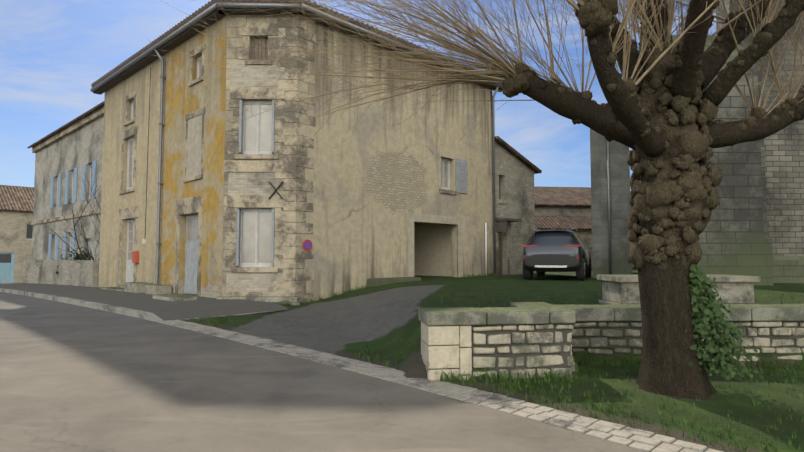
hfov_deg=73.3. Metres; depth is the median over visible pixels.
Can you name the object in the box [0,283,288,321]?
pavement
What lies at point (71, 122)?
neighbour roof
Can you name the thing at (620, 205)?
buttress
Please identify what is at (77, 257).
garden bush
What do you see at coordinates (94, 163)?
neighbour shutters
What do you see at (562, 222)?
house roof
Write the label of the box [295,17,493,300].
wall
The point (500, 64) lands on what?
plane tree shoots
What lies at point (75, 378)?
road
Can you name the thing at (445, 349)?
retaining wall pillar
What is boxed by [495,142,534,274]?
annex walls
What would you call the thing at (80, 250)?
bare shrub
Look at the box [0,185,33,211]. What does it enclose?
house roof
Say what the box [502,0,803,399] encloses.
plane tree trunk
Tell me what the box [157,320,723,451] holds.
kerb setts
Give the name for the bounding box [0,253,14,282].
house door
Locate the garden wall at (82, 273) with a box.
[22,259,98,286]
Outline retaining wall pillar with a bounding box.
[421,322,471,380]
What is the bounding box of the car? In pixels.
[522,228,591,279]
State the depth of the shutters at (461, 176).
15.16 m
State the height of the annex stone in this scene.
3.450 m
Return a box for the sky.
[0,0,715,190]
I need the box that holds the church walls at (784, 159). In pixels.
[716,0,803,255]
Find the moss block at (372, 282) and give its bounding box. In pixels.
[367,277,420,286]
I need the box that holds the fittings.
[132,67,311,262]
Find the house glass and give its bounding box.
[0,224,32,262]
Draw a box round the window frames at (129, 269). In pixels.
[126,56,449,281]
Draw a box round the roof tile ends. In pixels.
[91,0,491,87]
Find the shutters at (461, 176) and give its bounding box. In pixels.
[236,100,467,265]
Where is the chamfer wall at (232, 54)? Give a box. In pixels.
[222,15,297,291]
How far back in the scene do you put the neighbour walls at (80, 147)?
29.00 m
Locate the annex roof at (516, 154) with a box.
[495,136,541,173]
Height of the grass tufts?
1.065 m
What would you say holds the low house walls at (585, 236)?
on the ground
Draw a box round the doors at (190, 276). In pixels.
[184,38,267,293]
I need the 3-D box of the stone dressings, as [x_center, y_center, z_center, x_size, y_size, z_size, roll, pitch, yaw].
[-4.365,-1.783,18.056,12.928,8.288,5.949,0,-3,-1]
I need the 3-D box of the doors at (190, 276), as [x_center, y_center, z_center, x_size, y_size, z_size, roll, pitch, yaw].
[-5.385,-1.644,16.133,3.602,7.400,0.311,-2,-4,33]
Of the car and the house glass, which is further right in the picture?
the car
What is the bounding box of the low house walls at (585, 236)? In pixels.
[535,230,592,268]
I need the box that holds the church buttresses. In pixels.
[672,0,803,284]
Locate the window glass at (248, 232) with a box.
[128,60,447,262]
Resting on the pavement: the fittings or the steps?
the steps
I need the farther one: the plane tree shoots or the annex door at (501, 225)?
the annex door at (501, 225)
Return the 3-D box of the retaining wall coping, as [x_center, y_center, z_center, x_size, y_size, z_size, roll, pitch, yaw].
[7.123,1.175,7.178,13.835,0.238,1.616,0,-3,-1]
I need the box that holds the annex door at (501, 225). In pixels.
[496,176,520,274]
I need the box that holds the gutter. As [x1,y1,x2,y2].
[90,2,502,283]
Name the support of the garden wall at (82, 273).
on the ground
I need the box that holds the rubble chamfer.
[226,65,284,291]
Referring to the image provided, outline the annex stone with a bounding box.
[496,199,510,274]
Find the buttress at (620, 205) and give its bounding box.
[590,129,631,277]
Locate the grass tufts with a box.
[192,273,803,451]
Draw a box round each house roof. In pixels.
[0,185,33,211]
[534,186,631,206]
[535,216,591,229]
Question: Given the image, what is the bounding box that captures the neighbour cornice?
[31,105,103,224]
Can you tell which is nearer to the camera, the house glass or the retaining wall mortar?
the retaining wall mortar
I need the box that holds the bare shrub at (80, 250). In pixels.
[48,164,100,262]
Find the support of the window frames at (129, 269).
attached to the wall at (376, 180)
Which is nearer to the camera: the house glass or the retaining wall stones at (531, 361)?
the retaining wall stones at (531, 361)
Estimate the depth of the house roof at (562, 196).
35.31 m
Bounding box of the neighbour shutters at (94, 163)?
[48,157,102,259]
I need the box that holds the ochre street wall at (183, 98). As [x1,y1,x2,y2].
[161,15,226,297]
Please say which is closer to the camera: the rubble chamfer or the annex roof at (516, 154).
the rubble chamfer
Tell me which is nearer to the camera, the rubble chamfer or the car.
the rubble chamfer
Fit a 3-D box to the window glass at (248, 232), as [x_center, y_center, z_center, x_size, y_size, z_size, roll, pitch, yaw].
[-4.345,-1.932,18.088,12.242,6.390,5.539,0,-3,-1]
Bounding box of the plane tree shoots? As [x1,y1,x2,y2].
[148,0,803,158]
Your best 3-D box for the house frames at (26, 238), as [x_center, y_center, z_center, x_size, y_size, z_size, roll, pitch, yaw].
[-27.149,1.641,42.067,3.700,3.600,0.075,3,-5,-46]
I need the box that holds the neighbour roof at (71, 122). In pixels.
[27,101,103,147]
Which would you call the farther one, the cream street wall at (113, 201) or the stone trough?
the cream street wall at (113, 201)
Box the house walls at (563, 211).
[535,206,633,266]
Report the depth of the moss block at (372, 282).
16.85 m
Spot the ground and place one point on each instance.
(347, 325)
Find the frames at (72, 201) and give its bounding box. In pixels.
[54,164,91,259]
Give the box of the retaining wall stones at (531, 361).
[473,321,803,378]
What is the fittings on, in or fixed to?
attached to the stone dressings
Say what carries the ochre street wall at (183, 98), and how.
on the ground
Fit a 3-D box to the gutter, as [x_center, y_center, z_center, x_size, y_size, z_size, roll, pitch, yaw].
[-4.302,-1.886,18.776,17.323,8.202,8.142,0,-3,-1]
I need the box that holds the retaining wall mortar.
[471,321,803,378]
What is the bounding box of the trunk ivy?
[685,264,767,384]
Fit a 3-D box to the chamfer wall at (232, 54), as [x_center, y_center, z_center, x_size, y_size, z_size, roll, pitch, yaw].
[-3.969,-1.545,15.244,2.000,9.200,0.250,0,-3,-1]
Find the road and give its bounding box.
[0,292,645,451]
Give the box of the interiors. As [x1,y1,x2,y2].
[254,48,451,276]
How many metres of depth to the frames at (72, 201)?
28.89 m
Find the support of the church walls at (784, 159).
on the ground
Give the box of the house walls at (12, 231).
[0,210,32,282]
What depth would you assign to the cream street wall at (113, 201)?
19.95 m
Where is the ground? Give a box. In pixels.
[182,267,803,451]
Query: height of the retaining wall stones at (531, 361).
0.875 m
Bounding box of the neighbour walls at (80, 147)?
[31,116,103,259]
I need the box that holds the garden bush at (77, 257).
[53,247,90,273]
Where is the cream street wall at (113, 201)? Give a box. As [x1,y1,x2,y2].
[98,53,166,287]
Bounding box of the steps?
[101,282,300,304]
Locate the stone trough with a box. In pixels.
[597,274,759,304]
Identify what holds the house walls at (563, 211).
on the ground
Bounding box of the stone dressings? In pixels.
[118,15,456,302]
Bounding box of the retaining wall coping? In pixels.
[419,302,803,325]
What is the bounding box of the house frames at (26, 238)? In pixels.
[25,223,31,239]
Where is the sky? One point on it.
(52, 52)
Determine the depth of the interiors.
21.39 m
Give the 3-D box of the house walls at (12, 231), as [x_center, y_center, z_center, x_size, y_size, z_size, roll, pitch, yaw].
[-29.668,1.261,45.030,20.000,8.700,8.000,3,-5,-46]

